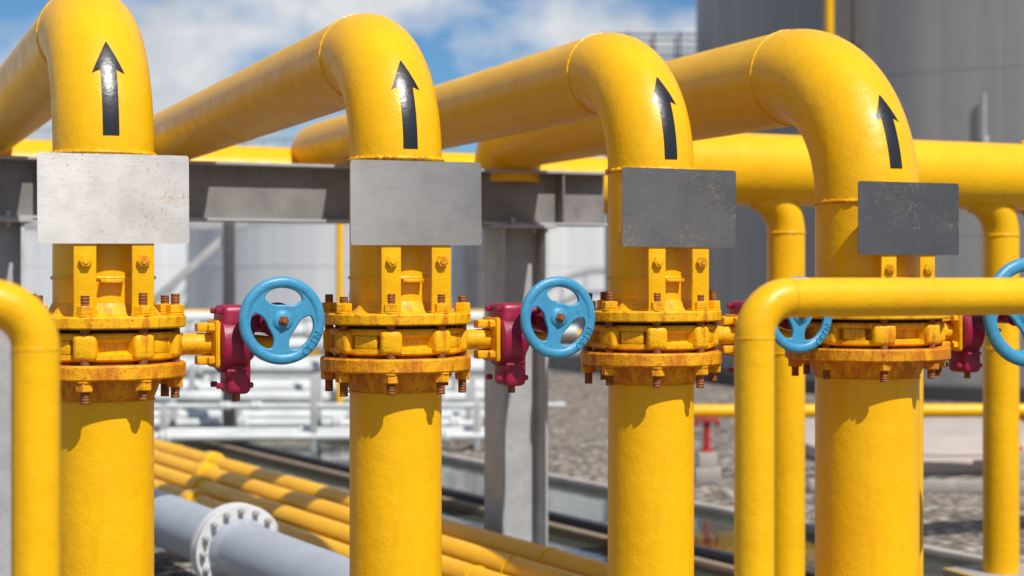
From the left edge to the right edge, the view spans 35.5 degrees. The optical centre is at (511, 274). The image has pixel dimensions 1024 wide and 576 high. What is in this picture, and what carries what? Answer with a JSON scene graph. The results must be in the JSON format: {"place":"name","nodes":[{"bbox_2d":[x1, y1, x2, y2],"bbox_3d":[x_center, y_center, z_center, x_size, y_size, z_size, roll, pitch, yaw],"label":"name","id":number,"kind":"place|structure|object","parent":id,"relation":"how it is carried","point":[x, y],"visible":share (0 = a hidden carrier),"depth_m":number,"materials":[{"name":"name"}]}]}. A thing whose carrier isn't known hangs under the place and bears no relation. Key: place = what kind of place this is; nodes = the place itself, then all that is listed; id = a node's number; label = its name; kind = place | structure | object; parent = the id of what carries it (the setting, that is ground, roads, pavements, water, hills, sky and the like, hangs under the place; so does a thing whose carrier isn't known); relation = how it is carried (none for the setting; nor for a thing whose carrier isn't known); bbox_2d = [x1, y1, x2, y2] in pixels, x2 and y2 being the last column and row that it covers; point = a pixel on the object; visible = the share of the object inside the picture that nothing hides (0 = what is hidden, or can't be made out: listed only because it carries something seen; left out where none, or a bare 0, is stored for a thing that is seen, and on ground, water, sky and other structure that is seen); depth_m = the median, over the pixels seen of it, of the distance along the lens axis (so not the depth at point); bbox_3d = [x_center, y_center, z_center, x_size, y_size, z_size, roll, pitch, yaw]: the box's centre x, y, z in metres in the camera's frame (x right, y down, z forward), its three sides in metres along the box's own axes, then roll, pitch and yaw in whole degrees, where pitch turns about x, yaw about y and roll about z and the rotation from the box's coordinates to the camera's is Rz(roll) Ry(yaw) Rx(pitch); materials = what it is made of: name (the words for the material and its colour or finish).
{"place":"outdoors","nodes":[
{"label":"outdoors","id":0,"kind":"place"},
{"bbox_2d":[0,0,695,157],"label":"sky","id":1,"kind":"structure","parent":0,"point":[191,46],"materials":[{"name":"blue"}]},
{"bbox_2d":[176,441,965,575],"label":"water","id":2,"kind":"structure","parent":0,"point":[714,531],"depth_m":13.20,"materials":[{"name":"grey liquid"}]},
{"bbox_2d":[154,350,1023,575],"bbox_3d":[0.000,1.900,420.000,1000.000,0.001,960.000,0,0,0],"label":"ground","id":3,"kind":"structure","parent":0,"point":[578,436],"depth_m":16.63,"materials":[{"name":"grey gravel"}]},
{"bbox_2d":[0,280,60,575],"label":"pipe guard rail","id":4,"kind":"object","parent":3,"relation":"on","point":[28,327],"visible":1,"depth_m":3.36,"materials":[{"name":"yellow metal"}]},
{"bbox_2d":[0,0,156,575],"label":"gas pipe","id":5,"kind":"object","parent":3,"relation":"on","point":[77,72],"visible":0.77,"depth_m":5.14,"materials":[{"name":"yellow metal"}]},
{"bbox_2d":[33,276,324,404],"bbox_3d":[-1.136,0.216,5.336,0.972,0.421,0.530,0,0,-23],"label":"butterfly valve","id":6,"kind":"object","parent":5,"relation":"attached to","point":[113,352],"visible":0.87,"depth_m":5.19,"materials":[{"name":"yellow paint"}]},
{"bbox_2d":[37,152,188,316],"bbox_3d":[-1.278,-0.125,5.103,0.472,0.513,0.168,0,0,-23],"label":"metal sign plate","id":7,"kind":"object","parent":6,"relation":"on","point":[87,203],"visible":0.98,"depth_m":5.04,"materials":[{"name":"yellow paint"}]},
{"bbox_2d":[24,220,246,427],"bbox_3d":[-4.764,0.620,17.777,3.600,2.560,0.160,0,0,-8],"label":"steel pipe rack","id":8,"kind":"object","parent":3,"relation":"on","point":[226,240],"visible":0.34,"depth_m":17.92,"materials":[{"name":"grey metal"}]},
{"bbox_2d":[24,129,296,309],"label":"storage tank","id":9,"kind":"object","parent":3,"relation":"on","point":[170,261],"visible":0.02,"depth_m":51.26,"materials":[{"name":"white metal"}]},
{"bbox_2d":[154,488,348,575],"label":"grey pipeline","id":10,"kind":"object","parent":3,"relation":"on","point":[236,539],"visible":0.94,"depth_m":8.93,"materials":[{"name":"paint"}]},
{"bbox_2d":[154,479,348,556],"bbox_3d":[-4.213,1.632,14.670,0.200,0.200,23.000,0,0,-31],"label":"yellow pipeline","id":11,"kind":"object","parent":3,"relation":"on","point":[205,499],"visible":0.21,"depth_m":9.90,"materials":[{"name":"paint"}]},
{"bbox_2d":[153,13,444,575],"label":"gas pipe","id":12,"kind":"object","parent":3,"relation":"on","point":[370,73],"visible":0.64,"depth_m":5.55,"materials":[{"name":"yellow metal"}]},
{"bbox_2d":[4,139,607,214],"bbox_3d":[-2.537,-0.620,9.861,7.250,0.400,0.400,0,0,-23],"label":"header pipe","id":13,"kind":"object","parent":12,"relation":"attached to","point":[28,147],"visible":0.17,"depth_m":10.14,"materials":[{"name":"yellow metal"}]},
{"bbox_2d":[320,276,594,396],"bbox_3d":[-0.206,0.216,5.726,0.972,0.421,0.530,0,0,-23],"label":"butterfly valve","id":14,"kind":"object","parent":12,"relation":"attached to","point":[414,347],"visible":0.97,"depth_m":5.51,"materials":[{"name":"yellow paint"}]},
{"bbox_2d":[350,159,481,313],"bbox_3d":[-0.348,-0.128,5.493,0.471,0.519,0.168,0,0,-23],"label":"metal sign plate","id":15,"kind":"object","parent":14,"relation":"on","point":[395,205],"visible":0.95,"depth_m":5.43,"materials":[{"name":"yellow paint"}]},
{"bbox_2d":[0,155,607,575],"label":"steel support frame","id":16,"kind":"object","parent":3,"relation":"on","point":[518,219],"visible":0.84,"depth_m":9.68,"materials":[{"name":"grey metal"}]},
{"bbox_2d":[154,356,483,403],"bbox_3d":[-3.268,1.375,20.777,7.153,1.050,1.379,0,0,2],"label":"white pipe rack","id":17,"kind":"object","parent":3,"relation":"on","point":[191,391],"visible":0.21,"depth_m":20.26,"materials":[{"name":"metal"}]},
{"bbox_2d":[154,378,483,427],"bbox_3d":[-2.924,1.575,18.900,6.591,0.650,1.033,0,0,1],"label":"white pipe rack","id":18,"kind":"object","parent":3,"relation":"on","point":[285,418],"visible":0.29,"depth_m":18.47,"materials":[{"name":"metal"}]},
{"bbox_2d":[181,351,473,355],"bbox_3d":[-4.098,1.375,24.867,9.177,1.050,0.320,0,0,0],"label":"yellow pipeline","id":19,"kind":"object","parent":3,"relation":"on","point":[317,353],"depth_m":24.76,"materials":[{"name":"paint"}]},
{"bbox_2d":[154,464,507,575],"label":"yellow pipeline","id":20,"kind":"object","parent":3,"relation":"on","point":[311,522],"visible":0.33,"depth_m":10.41,"materials":[{"name":"paint"}]},
{"bbox_2d":[183,320,483,383],"bbox_3d":[-3.701,1.300,23.770,7.892,1.200,1.800,0,0,-2],"label":"white pipe rack","id":21,"kind":"object","parent":3,"relation":"on","point":[298,343],"visible":0.05,"depth_m":23.37,"materials":[{"name":"metal"}]},
{"bbox_2d":[336,224,342,402],"bbox_3d":[-2.153,0.400,20.000,0.090,3.000,0.090,0,0,0],"label":"yellow vent pipe","id":22,"kind":"object","parent":3,"relation":"on","point":[339,263],"visible":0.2,"depth_m":19.96,"materials":[{"name":"metal"}]},
{"bbox_2d":[154,373,564,450],"bbox_3d":[-2.487,1.495,17.446,6.156,0.810,0.658,0,0,-2],"label":"white pipe rack","id":23,"kind":"object","parent":3,"relation":"on","point":[315,433],"visible":0.57,"depth_m":17.23,"materials":[{"name":"metal"}]},
{"bbox_2d":[154,449,581,575],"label":"yellow pipeline","id":24,"kind":"object","parent":3,"relation":"on","point":[490,559],"visible":0.52,"depth_m":10.42,"materials":[{"name":"paint"}]},
{"bbox_2d":[180,321,577,359],"bbox_3d":[-3.796,1.250,27.180,9.780,1.300,2.240,0,0,0],"label":"white pipe rack","id":25,"kind":"object","parent":3,"relation":"on","point":[301,332],"visible":0.06,"depth_m":26.67,"materials":[{"name":"metal"}]},
{"bbox_2d":[154,438,607,575],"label":"yellow pipeline","id":26,"kind":"object","parent":3,"relation":"on","point":[555,557],"visible":0.35,"depth_m":9.41,"materials":[{"name":"paint"}]},
{"bbox_2d":[184,311,579,355],"bbox_3d":[-4.274,1.200,31.123,11.095,1.400,2.009,0,0,-1],"label":"white pipe rack","id":27,"kind":"object","parent":3,"relation":"on","point":[200,317],"depth_m":31.36,"materials":[{"name":"metal"}]},
{"bbox_2d":[184,310,593,348],"bbox_3d":[-4.580,1.175,33.532,12.680,1.450,0.520,0,0,1],"label":"yellow pipeline","id":28,"kind":"object","parent":3,"relation":"on","point":[305,324],"depth_m":33.56,"materials":[{"name":"paint"}]},
{"bbox_2d":[187,138,604,349],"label":"storage tank","id":29,"kind":"object","parent":3,"relation":"on","point":[305,253],"visible":0.15,"depth_m":40.88,"materials":[{"name":"white metal"}]},
{"bbox_2d":[181,441,733,575],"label":"canal edge rail","id":30,"kind":"object","parent":3,"relation":"on","point":[700,563],"visible":0.42,"depth_m":12.85,"materials":[{"name":"grey metal"}]},
{"bbox_2d":[290,33,694,575],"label":"gas pipe","id":31,"kind":"object","parent":3,"relation":"on","point":[625,89],"visible":0.74,"depth_m":5.95,"materials":[{"name":"yellow metal"}]},
{"bbox_2d":[580,276,831,387],"bbox_3d":[0.727,0.216,6.116,0.972,0.421,0.530,0,0,-23],"label":"butterfly valve","id":32,"kind":"object","parent":31,"relation":"attached to","point":[632,342],"visible":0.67,"depth_m":5.85,"materials":[{"name":"yellow paint"}]},
{"bbox_2d":[622,167,735,310],"bbox_3d":[0.585,-0.127,5.883,0.471,0.518,0.168,0,0,-23],"label":"metal sign plate","id":33,"kind":"object","parent":32,"relation":"on","point":[664,208],"visible":0.97,"depth_m":5.82,"materials":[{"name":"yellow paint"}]},
{"bbox_2d":[213,441,814,575],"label":"canal edge rail","id":34,"kind":"object","parent":3,"relation":"on","point":[714,554],"depth_m":13.04,"materials":[{"name":"metal"}]},
{"bbox_2d":[466,229,561,344],"bbox_3d":[-0.120,-0.250,39.500,2.700,4.300,2.700,0,0,0],"label":"storage tank","id":35,"kind":"object","parent":3,"relation":"on","point":[475,273],"visible":0.11,"depth_m":38.84,"materials":[{"name":"grey metal"}]},
{"bbox_2d":[561,330,581,338],"bbox_3d":[-3.706,1.300,27.978,9.961,1.200,0.357,0,0,0],"label":"yellow pipeline","id":36,"kind":"object","parent":3,"relation":"on","point":[579,332],"visible":0.01,"depth_m":27.87,"materials":[{"name":"paint"}]},
{"bbox_2d":[601,32,695,291],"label":"access walkway","id":37,"kind":"structure","parent":3,"relation":"on","point":[675,47],"depth_m":30.99,"materials":[{"name":"metal"}]},
{"bbox_2d":[346,441,1023,566],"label":"canal kerb","id":38,"kind":"structure","parent":3,"relation":"on","point":[950,555],"depth_m":12.67,"materials":[{"name":"concrete"}]},
{"bbox_2d":[475,29,920,575],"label":"gas pipe","id":39,"kind":"object","parent":3,"relation":"on","point":[833,99],"visible":0.75,"depth_m":6.32,"materials":[{"name":"yellow metal"}]},
{"bbox_2d":[785,258,1023,381],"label":"butterfly valve","id":40,"kind":"object","parent":39,"relation":"attached to","point":[883,348],"visible":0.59,"depth_m":6.21,"materials":[{"name":"yellow paint"}]},
{"bbox_2d":[858,181,958,277],"bbox_3d":[1.505,-0.112,6.227,0.470,0.488,0.168,0,0,-23],"label":"metal sign plate","id":41,"kind":"object","parent":40,"relation":"on","point":[921,220],"visible":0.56,"depth_m":6.16,"materials":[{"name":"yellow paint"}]},
{"bbox_2d":[694,419,720,483],"bbox_3d":[1.781,1.612,14.641,0.240,0.576,0.240,0,0,0],"label":"red pipe stand","id":42,"kind":"object","parent":3,"relation":"on","point":[707,469],"visible":0.98,"depth_m":14.56,"materials":[{"name":"concrete"}]},
{"bbox_2d":[694,404,1023,417],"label":"yellow pipeline","id":43,"kind":"object","parent":42,"relation":"on","point":[929,410],"depth_m":14.67,"materials":[{"name":"paint"}]},
{"bbox_2d":[778,327,922,575],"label":"vertical gas pipe","id":44,"kind":"object","parent":3,"relation":"on","point":[921,474],"visible":0.05,"depth_m":7.25,"materials":[{"name":"yellow metal"}]},
{"bbox_2d":[693,133,1023,575],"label":"header pipe","id":45,"kind":"object","parent":3,"relation":"on","point":[775,189],"visible":0.75,"depth_m":9.38,"materials":[{"name":"yellow metal"}]},
{"bbox_2d":[695,0,1023,403],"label":"storage tank","id":46,"kind":"object","parent":3,"relation":"on","point":[952,70],"visible":0.3,"depth_m":24.40,"materials":[{"name":"grey metal"}]},
{"bbox_2d":[733,277,1023,575],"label":"pipe guard rail","id":47,"kind":"object","parent":3,"relation":"on","point":[767,309],"visible":1,"depth_m":3.98,"materials":[{"name":"yellow metal"}]},
{"bbox_2d":[805,417,1023,474],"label":"concrete pad","id":48,"kind":"object","parent":3,"relation":"on","point":[952,445],"visible":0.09,"depth_m":16.68,"materials":[{"name":"beige concrete"}]},
{"bbox_2d":[807,478,1023,492],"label":"concrete kerb","id":49,"kind":"structure","parent":3,"relation":"on","point":[955,486],"depth_m":13.94,"materials":[{"name":"grey concrete"}]},
{"bbox_2d":[1019,417,1023,479],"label":"red pipe stand","id":50,"kind":"object","parent":3,"relation":"on","point":[1021,463],"visible":0.17,"depth_m":14.78,"materials":[{"name":"concrete"}]}
]}

